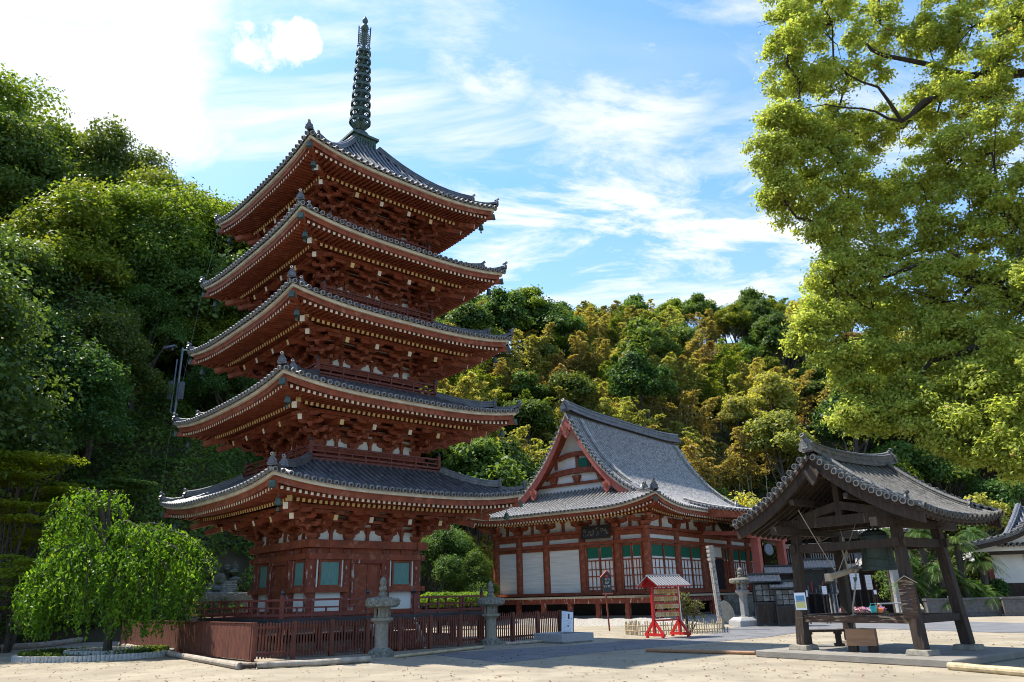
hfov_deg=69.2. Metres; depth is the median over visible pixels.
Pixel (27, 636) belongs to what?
shrub
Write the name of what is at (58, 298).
broadleaf tree
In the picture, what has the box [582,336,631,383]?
bamboo plant
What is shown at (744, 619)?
stone lantern
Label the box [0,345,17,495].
tall tree
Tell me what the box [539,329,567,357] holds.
broadleaf tree
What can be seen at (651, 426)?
bamboo plant
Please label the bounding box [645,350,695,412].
bamboo plant
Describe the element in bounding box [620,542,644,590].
lattice door
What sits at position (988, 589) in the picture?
cycad
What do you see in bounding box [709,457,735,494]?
bamboo plant
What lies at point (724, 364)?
bamboo plant
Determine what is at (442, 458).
broadleaf tree
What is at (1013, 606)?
planter wall
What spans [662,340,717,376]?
bamboo plant
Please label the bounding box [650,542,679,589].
lattice door
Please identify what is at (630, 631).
bamboo fence
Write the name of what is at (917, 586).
cycad
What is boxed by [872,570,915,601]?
shrub
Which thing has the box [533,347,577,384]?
bamboo plant
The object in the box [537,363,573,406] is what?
bamboo plant
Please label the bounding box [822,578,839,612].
stone lantern
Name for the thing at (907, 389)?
broadleaf tree
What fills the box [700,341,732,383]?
bamboo plant
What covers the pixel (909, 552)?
cycad
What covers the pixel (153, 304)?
tall tree
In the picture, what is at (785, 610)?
roofed cabinet
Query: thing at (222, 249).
tall tree
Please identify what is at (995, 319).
broadleaf tree
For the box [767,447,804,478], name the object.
bamboo plant
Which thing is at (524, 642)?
edging log
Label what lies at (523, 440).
bamboo plant
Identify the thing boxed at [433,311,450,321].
broadleaf tree
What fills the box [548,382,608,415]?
bamboo plant
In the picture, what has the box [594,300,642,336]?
bamboo plant
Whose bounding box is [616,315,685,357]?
broadleaf tree
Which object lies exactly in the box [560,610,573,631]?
notice board
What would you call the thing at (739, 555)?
lattice door
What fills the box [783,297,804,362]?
broadleaf tree
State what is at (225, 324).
tall tree
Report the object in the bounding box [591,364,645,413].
bamboo plant
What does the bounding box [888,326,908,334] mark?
broadleaf tree
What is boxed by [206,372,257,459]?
garden tree
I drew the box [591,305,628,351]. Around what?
bamboo plant
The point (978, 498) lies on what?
broadleaf tree
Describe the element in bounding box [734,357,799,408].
bamboo plant
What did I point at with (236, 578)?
boulder
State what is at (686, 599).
shrub
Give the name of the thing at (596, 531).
name board
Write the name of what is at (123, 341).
tall tree
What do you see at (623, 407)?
bamboo plant
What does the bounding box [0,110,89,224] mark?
tall tree
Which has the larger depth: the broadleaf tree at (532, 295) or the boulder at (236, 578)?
the broadleaf tree at (532, 295)
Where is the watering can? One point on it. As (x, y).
(879, 610)
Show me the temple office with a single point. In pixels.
(816, 604)
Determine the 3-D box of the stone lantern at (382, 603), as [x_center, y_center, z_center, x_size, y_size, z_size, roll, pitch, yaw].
[-3.913,8.313,22.466,1.068,2.279,1.047,4,-20,-16]
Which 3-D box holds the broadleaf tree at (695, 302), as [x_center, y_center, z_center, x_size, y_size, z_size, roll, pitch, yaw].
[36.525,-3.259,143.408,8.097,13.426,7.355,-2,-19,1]
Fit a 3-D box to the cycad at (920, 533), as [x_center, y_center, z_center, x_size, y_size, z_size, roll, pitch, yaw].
[24.561,13.514,43.753,2.745,5.039,2.909,-11,-21,25]
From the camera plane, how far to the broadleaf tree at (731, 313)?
134.32 m
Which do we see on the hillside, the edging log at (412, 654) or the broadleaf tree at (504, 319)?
the broadleaf tree at (504, 319)
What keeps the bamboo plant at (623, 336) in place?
on the hillside
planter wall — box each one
[922,597,1001,616]
[1000,597,1023,615]
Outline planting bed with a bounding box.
[11,644,174,662]
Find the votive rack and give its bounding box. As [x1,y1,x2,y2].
[637,575,690,637]
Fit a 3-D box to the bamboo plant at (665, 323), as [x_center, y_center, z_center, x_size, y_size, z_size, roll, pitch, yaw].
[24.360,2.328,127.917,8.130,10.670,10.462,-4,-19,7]
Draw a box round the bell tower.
[732,433,1023,667]
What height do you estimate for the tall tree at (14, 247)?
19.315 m
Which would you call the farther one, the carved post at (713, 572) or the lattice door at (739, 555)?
the lattice door at (739, 555)
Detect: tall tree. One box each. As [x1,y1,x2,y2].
[0,63,107,189]
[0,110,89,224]
[0,160,113,291]
[0,173,150,408]
[0,222,131,339]
[0,252,85,512]
[0,299,131,498]
[0,340,31,448]
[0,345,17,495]
[3,342,138,528]
[6,120,109,193]
[20,175,205,318]
[51,112,177,194]
[53,304,176,474]
[81,174,242,380]
[81,206,244,392]
[108,161,210,247]
[115,281,196,413]
[152,293,244,411]
[165,357,261,445]
[177,197,252,290]
[190,227,249,311]
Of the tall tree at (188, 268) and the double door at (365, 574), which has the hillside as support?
the tall tree at (188, 268)
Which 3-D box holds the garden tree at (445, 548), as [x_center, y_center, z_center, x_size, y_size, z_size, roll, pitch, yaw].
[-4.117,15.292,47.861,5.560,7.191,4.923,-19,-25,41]
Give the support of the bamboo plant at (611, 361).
on the hillside
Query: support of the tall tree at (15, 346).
on the hillside
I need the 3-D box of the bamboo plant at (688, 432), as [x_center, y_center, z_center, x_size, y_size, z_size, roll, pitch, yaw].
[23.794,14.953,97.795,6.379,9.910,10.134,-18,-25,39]
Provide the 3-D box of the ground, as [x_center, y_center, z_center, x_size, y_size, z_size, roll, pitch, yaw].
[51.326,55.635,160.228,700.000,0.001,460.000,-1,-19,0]
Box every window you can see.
[257,564,268,589]
[292,560,305,587]
[316,559,342,586]
[389,560,412,585]
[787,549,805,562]
[810,553,833,558]
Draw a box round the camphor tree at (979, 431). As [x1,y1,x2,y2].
[739,0,1023,490]
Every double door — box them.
[267,561,287,611]
[349,559,385,614]
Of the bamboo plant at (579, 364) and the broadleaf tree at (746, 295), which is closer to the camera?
the bamboo plant at (579, 364)
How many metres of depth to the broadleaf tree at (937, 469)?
90.03 m
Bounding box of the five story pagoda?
[157,16,526,657]
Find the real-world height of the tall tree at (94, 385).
12.722 m
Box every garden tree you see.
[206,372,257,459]
[235,542,255,560]
[420,525,479,624]
[421,524,470,607]
[438,548,499,610]
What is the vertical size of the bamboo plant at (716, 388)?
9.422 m
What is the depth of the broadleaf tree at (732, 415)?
102.24 m
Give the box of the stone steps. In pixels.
[202,581,238,591]
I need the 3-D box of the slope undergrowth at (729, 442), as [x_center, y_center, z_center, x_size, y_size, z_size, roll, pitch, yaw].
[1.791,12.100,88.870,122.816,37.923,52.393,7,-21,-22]
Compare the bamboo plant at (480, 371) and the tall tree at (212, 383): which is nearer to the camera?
the tall tree at (212, 383)
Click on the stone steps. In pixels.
(230, 586)
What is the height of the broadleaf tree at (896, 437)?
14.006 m
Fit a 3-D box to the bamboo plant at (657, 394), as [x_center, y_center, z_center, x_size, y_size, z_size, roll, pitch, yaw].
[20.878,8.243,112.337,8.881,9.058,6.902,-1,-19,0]
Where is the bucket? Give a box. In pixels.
[869,603,876,612]
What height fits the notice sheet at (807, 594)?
1.628 m
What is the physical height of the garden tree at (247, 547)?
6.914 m
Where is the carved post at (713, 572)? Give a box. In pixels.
[706,545,724,629]
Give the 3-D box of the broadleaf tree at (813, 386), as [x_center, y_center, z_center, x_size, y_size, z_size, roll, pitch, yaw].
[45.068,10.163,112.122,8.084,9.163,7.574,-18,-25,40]
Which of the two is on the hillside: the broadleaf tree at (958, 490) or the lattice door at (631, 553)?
the broadleaf tree at (958, 490)
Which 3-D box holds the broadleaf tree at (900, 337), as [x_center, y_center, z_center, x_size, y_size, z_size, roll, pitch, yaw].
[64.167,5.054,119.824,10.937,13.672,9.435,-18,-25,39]
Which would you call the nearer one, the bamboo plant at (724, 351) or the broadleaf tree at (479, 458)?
the broadleaf tree at (479, 458)
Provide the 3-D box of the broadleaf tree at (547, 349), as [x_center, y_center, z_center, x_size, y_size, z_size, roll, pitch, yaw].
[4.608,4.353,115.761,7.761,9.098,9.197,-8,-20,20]
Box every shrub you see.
[0,599,28,644]
[0,618,54,643]
[664,592,706,631]
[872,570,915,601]
[909,555,938,608]
[931,555,980,591]
[968,577,1010,599]
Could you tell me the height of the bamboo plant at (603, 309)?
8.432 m
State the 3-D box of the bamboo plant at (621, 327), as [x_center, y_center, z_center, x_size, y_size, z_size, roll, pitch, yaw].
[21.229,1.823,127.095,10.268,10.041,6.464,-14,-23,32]
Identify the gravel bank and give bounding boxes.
[476,613,753,625]
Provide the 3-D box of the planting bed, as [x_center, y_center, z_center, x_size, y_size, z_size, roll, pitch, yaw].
[-13.852,10.362,24.714,4.954,0.311,4.082,-1,-19,0]
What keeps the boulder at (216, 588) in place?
on the hillside
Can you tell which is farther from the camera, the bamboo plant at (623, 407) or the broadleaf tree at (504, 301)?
the broadleaf tree at (504, 301)
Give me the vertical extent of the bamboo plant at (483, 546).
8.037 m
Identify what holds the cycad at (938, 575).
on the ground
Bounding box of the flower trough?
[839,606,886,612]
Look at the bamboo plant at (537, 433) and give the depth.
96.84 m
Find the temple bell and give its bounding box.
[859,523,897,570]
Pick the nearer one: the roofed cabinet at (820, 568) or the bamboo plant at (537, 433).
the roofed cabinet at (820, 568)
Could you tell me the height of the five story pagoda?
29.420 m
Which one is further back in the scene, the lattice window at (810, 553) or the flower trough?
the lattice window at (810, 553)
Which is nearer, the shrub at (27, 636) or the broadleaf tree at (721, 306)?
the shrub at (27, 636)
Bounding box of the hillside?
[0,301,1023,644]
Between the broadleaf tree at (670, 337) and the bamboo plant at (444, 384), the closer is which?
the bamboo plant at (444, 384)
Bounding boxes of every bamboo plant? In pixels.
[426,357,497,399]
[427,436,499,468]
[436,378,474,399]
[437,371,501,400]
[450,524,491,546]
[451,369,510,406]
[459,530,493,589]
[480,357,534,406]
[480,367,510,403]
[486,424,532,454]
[497,328,556,384]
[497,397,553,447]
[507,389,547,450]
[507,440,547,468]
[509,322,558,369]
[518,438,548,459]
[529,438,553,460]
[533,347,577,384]
[534,407,564,447]
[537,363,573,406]
[543,432,555,440]
[546,385,602,432]
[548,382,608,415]
[561,334,597,354]
[561,336,603,377]
[562,306,609,352]
[565,300,603,335]
[567,312,614,339]
[567,330,615,383]
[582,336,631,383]
[586,353,653,410]
[590,341,615,359]
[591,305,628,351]
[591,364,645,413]
[591,377,620,417]
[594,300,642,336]
[595,351,623,403]
[598,396,665,429]
[600,306,608,322]
[608,322,649,349]
[610,327,648,357]
[612,391,667,429]
[630,320,676,359]
[631,376,677,405]
[642,309,681,326]
[644,307,699,344]
[645,299,656,312]
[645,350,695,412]
[645,389,721,446]
[646,424,656,428]
[651,352,708,422]
[659,327,707,364]
[659,421,716,464]
[661,354,711,407]
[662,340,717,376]
[663,305,696,326]
[663,368,699,420]
[680,432,755,498]
[681,444,724,489]
[684,354,736,405]
[684,444,707,480]
[685,308,727,353]
[693,376,732,431]
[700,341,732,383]
[701,372,754,414]
[702,338,752,391]
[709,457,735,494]
[711,343,746,373]
[715,426,778,500]
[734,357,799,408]
[745,425,819,467]
[761,366,822,419]
[766,295,793,305]
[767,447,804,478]
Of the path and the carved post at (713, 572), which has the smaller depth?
the path
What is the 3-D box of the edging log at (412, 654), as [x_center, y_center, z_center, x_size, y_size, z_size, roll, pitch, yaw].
[-2.885,9.241,21.884,0.104,0.095,1.583,-14,-23,33]
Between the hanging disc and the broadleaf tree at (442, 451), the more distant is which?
the broadleaf tree at (442, 451)
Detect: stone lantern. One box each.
[365,576,400,657]
[477,581,504,644]
[729,567,756,626]
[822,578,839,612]
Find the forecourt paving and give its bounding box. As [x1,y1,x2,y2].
[705,621,1023,636]
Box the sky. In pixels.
[0,0,1023,347]
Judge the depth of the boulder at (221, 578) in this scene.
40.39 m
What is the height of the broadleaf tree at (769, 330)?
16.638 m
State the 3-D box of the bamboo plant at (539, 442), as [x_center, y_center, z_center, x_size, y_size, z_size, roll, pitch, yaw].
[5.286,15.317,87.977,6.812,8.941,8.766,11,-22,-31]
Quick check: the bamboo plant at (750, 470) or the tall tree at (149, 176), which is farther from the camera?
the bamboo plant at (750, 470)
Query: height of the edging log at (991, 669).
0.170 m
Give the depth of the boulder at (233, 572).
41.49 m
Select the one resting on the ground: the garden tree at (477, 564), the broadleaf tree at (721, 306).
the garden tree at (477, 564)
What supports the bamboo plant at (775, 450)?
on the hillside
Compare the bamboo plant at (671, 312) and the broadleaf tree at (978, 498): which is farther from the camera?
the bamboo plant at (671, 312)
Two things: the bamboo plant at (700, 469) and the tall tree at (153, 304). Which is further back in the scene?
the bamboo plant at (700, 469)
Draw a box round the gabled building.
[947,503,1023,613]
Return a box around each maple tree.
[0,450,91,621]
[0,480,122,641]
[0,554,82,652]
[44,477,161,610]
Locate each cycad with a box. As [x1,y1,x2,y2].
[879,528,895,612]
[884,569,934,595]
[893,550,921,578]
[904,528,949,598]
[915,562,966,594]
[920,587,975,612]
[933,536,980,596]
[945,578,990,601]
[951,527,989,579]
[962,552,1010,588]
[970,584,1009,608]
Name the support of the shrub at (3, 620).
on the ground
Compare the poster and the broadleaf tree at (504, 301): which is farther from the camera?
the broadleaf tree at (504, 301)
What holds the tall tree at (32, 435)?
on the ground
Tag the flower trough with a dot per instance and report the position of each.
(862, 609)
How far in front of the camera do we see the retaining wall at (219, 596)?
38.95 m
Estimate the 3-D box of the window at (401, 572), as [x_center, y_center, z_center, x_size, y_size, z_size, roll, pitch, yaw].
[-4.177,8.762,28.010,1.100,0.920,0.090,15,-25,-39]
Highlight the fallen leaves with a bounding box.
[8,626,1020,681]
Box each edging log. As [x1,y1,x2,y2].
[0,637,82,650]
[118,643,242,669]
[242,663,256,668]
[257,656,370,668]
[394,651,432,657]
[433,646,483,653]
[505,640,542,644]
[646,648,755,654]
[947,662,1023,676]
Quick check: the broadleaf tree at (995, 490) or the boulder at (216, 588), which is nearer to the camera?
the boulder at (216, 588)
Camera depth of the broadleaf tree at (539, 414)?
93.65 m
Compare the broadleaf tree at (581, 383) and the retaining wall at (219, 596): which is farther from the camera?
the broadleaf tree at (581, 383)
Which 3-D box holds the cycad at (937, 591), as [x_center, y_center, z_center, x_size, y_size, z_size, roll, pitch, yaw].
[24.193,14.597,41.525,3.129,1.647,2.628,-15,-23,34]
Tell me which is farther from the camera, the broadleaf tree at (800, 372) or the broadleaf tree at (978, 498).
the broadleaf tree at (800, 372)
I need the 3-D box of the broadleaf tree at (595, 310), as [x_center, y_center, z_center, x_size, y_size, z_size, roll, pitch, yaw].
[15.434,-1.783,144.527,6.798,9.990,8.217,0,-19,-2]
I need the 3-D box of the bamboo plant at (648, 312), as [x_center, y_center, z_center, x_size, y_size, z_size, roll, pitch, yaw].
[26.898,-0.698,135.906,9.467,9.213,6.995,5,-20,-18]
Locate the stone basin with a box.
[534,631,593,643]
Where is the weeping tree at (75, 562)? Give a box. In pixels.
[7,486,221,650]
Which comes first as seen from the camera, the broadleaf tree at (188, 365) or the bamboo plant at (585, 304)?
the broadleaf tree at (188, 365)
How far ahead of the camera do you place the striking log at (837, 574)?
18.60 m
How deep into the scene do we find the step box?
17.78 m
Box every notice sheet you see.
[806,589,811,623]
[820,585,829,612]
[848,572,862,607]
[863,574,874,605]
[872,589,878,606]
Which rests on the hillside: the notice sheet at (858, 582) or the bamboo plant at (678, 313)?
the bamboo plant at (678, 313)
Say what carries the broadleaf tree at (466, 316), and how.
on the hillside
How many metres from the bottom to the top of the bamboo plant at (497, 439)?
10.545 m
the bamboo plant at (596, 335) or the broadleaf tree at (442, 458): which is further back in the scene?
the bamboo plant at (596, 335)
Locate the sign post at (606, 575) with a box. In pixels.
[600,570,612,630]
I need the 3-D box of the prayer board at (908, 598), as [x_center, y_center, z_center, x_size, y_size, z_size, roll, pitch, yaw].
[9.010,5.821,16.895,0.491,0.928,0.080,-11,-21,25]
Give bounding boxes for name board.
[580,524,610,539]
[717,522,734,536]
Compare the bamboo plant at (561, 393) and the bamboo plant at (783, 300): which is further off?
the bamboo plant at (783, 300)
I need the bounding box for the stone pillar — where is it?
[889,570,900,612]
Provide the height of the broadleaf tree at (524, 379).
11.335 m
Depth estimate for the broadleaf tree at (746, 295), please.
142.33 m
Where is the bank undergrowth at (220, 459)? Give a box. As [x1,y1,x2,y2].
[0,349,263,630]
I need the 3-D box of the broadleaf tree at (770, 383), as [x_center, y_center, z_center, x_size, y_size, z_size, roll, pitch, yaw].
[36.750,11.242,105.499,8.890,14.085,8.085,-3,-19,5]
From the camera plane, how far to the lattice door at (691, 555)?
47.17 m
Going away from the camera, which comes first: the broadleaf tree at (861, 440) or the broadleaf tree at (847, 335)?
the broadleaf tree at (861, 440)
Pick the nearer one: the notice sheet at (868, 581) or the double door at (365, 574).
the double door at (365, 574)
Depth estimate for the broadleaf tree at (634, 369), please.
103.47 m
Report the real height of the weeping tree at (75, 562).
5.947 m
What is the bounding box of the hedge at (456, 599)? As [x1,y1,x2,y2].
[420,591,494,610]
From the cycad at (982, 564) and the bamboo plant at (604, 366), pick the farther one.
the bamboo plant at (604, 366)
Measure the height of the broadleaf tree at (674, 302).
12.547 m
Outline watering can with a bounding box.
[877,605,884,612]
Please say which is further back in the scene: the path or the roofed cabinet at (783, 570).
the roofed cabinet at (783, 570)
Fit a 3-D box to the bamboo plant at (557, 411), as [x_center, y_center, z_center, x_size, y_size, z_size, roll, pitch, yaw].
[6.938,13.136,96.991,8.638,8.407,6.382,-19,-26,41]
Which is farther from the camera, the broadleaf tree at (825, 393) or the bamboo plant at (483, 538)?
the broadleaf tree at (825, 393)
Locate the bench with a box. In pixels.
[809,629,844,645]
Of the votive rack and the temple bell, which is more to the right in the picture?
the temple bell
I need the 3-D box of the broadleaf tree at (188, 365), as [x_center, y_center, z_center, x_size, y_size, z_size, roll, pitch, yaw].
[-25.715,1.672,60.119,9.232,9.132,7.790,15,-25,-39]
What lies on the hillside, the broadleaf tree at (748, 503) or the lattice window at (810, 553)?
the broadleaf tree at (748, 503)
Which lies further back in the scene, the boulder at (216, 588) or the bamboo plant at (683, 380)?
the bamboo plant at (683, 380)
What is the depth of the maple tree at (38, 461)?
33.25 m
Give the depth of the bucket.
39.25 m
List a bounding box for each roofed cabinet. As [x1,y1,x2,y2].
[747,572,780,625]
[763,564,792,579]
[768,580,794,625]
[803,557,838,622]
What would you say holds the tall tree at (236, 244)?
on the hillside
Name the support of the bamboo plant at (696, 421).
on the hillside
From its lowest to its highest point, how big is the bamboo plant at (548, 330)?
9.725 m
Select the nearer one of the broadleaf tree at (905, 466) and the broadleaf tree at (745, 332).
the broadleaf tree at (905, 466)
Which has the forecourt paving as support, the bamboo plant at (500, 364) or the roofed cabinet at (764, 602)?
the roofed cabinet at (764, 602)
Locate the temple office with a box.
[760,527,915,613]
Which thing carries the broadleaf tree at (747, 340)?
on the hillside
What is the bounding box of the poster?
[794,593,806,609]
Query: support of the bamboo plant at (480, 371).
on the hillside
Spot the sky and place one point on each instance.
(607, 135)
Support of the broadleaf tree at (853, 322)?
on the hillside
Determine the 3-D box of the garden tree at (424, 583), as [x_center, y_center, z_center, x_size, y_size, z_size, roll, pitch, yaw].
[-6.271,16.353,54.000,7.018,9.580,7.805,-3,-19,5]
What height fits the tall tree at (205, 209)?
21.633 m
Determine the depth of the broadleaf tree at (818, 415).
97.44 m
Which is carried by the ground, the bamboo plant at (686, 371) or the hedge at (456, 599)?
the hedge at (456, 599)
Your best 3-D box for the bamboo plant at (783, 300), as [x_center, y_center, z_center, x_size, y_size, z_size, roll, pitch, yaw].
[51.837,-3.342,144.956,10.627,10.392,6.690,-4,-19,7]
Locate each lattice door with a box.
[585,544,615,591]
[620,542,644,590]
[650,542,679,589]
[680,544,705,589]
[705,546,712,589]
[721,548,732,588]
[732,549,750,588]
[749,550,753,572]
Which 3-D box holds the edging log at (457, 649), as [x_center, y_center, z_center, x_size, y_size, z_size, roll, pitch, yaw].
[-1.675,9.763,23.486,0.104,0.095,2.553,-14,-23,32]
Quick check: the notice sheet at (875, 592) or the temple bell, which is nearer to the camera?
the temple bell
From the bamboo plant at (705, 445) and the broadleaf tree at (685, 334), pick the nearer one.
the bamboo plant at (705, 445)
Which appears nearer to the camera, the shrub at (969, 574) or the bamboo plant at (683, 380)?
the shrub at (969, 574)
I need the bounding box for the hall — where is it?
[465,398,789,622]
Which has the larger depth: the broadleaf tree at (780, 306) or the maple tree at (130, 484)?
the broadleaf tree at (780, 306)
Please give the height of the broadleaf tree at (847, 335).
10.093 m
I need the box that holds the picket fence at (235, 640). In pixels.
[119,610,560,661]
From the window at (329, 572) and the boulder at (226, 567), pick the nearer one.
the window at (329, 572)
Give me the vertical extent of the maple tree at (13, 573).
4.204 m
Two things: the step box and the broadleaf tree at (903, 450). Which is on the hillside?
the broadleaf tree at (903, 450)
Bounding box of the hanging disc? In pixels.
[764,543,772,554]
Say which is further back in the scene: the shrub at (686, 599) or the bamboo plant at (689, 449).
the bamboo plant at (689, 449)
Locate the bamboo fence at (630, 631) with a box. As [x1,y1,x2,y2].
[624,616,722,635]
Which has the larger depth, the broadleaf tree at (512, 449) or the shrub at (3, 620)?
the broadleaf tree at (512, 449)
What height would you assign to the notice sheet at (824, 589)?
1.795 m
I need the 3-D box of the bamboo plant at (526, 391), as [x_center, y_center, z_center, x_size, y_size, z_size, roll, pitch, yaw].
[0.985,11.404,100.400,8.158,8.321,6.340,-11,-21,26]
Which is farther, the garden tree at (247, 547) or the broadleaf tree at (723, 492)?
the broadleaf tree at (723, 492)
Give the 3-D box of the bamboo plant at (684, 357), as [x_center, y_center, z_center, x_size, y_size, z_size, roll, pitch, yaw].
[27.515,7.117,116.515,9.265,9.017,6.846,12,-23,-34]
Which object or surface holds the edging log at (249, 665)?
on the ground
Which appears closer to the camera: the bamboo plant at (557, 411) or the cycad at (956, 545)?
the cycad at (956, 545)
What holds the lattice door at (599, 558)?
in the hall
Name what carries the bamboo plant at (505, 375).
on the hillside
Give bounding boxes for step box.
[845,628,878,651]
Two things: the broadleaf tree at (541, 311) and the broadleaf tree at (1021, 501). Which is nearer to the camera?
the broadleaf tree at (1021, 501)
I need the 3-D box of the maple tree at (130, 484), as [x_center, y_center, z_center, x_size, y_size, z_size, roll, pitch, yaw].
[-21.533,10.904,39.185,5.328,6.967,5.572,3,-20,-14]
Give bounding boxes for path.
[432,634,762,662]
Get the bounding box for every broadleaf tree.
[20,288,63,311]
[70,300,108,313]
[151,315,221,387]
[157,247,252,396]
[419,388,452,468]
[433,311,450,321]
[435,436,531,607]
[436,437,478,463]
[441,300,507,369]
[454,298,480,308]
[462,322,505,376]
[479,284,535,357]
[491,396,560,446]
[492,308,520,365]
[495,437,536,482]
[506,368,550,400]
[508,284,552,341]
[518,341,563,382]
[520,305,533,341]
[522,295,570,333]
[530,452,548,475]
[534,308,590,351]
[536,368,610,408]
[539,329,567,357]
[555,300,576,351]
[579,308,603,316]
[604,348,678,426]
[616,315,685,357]
[620,293,651,319]
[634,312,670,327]
[651,330,689,358]
[654,297,688,320]
[662,323,703,346]
[678,293,718,346]
[710,302,738,343]
[714,302,752,343]
[714,488,738,503]
[715,394,764,435]
[721,311,757,341]
[725,490,774,547]
[727,341,760,365]
[734,286,766,331]
[738,330,765,358]
[740,407,819,483]
[741,297,779,329]
[743,369,801,414]
[749,310,806,371]
[754,355,787,375]
[754,409,820,437]
[758,298,788,317]
[759,329,795,373]
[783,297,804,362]
[787,378,826,421]
[790,363,828,408]
[795,348,830,374]
[805,385,891,453]
[814,381,853,448]
[830,330,863,346]
[836,299,860,331]
[838,434,889,453]
[854,295,910,327]
[865,439,932,480]
[873,365,912,442]
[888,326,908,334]
[889,332,918,343]
[890,397,935,443]
[892,457,923,479]
[912,445,985,496]
[914,421,962,498]
[942,524,988,552]
[952,492,1012,537]
[963,476,1023,532]
[966,310,999,325]
[999,477,1023,504]
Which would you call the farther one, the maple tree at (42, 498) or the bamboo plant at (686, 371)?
the bamboo plant at (686, 371)
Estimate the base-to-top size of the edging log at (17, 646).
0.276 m
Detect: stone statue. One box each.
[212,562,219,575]
[231,561,238,576]
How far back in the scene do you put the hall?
47.59 m
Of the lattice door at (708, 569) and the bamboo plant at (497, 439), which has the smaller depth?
the lattice door at (708, 569)
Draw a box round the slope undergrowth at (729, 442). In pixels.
[135,316,1003,610]
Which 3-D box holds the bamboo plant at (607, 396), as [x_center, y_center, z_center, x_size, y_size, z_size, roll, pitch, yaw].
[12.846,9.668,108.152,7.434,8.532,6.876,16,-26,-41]
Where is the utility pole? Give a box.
[163,344,190,412]
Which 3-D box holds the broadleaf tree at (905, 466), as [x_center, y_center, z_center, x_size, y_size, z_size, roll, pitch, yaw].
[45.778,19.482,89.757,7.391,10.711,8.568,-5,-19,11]
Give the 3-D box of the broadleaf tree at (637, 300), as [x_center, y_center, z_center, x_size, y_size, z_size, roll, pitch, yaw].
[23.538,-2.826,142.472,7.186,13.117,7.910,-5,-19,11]
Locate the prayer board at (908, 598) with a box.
[894,576,919,618]
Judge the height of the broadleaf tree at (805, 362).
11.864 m
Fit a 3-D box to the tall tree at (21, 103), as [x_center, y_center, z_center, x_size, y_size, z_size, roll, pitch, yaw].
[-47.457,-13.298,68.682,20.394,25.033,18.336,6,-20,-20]
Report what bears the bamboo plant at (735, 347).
on the hillside
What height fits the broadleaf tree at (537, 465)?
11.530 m
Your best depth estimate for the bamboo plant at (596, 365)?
114.89 m
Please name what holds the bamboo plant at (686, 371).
on the hillside
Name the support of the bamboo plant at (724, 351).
on the hillside
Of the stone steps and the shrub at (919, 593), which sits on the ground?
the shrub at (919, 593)
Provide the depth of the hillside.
48.20 m
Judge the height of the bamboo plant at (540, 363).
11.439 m
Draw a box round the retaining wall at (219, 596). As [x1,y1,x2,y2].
[178,592,250,616]
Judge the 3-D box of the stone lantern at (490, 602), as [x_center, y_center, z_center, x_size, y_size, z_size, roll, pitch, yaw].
[-0.750,9.791,26.813,1.018,2.172,0.997,1,-19,-5]
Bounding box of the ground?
[0,603,1023,681]
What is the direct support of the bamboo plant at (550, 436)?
on the hillside
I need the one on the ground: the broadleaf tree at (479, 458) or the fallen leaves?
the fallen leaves
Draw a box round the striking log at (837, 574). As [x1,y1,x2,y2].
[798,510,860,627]
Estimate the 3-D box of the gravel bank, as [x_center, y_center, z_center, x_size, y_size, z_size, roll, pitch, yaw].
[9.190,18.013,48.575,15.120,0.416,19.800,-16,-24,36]
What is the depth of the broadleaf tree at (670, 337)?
123.96 m
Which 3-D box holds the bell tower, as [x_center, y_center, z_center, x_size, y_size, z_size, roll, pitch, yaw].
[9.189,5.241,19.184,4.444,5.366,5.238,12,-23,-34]
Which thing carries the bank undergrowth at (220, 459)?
on the hillside
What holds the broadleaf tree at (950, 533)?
on the hillside
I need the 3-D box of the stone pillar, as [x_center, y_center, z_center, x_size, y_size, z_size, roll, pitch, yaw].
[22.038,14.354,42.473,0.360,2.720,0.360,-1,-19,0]
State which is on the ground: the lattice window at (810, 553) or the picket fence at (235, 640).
the picket fence at (235, 640)
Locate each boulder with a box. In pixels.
[210,573,226,583]
[210,585,222,591]
[223,565,229,570]
[228,569,238,575]
[228,576,241,584]
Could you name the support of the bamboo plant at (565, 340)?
on the hillside
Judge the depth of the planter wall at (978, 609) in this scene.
40.77 m
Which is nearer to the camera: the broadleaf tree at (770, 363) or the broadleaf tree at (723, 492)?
the broadleaf tree at (723, 492)
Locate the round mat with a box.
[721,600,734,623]
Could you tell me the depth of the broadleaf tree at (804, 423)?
99.46 m
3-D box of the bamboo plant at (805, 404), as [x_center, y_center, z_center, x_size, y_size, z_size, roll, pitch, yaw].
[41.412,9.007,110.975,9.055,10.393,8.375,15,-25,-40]
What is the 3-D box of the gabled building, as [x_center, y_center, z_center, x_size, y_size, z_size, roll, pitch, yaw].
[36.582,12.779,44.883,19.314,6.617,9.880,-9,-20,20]
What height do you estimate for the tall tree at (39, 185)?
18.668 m
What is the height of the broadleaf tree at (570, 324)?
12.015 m
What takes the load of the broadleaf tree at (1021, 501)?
on the hillside
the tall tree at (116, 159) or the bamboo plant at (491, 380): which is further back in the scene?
the bamboo plant at (491, 380)

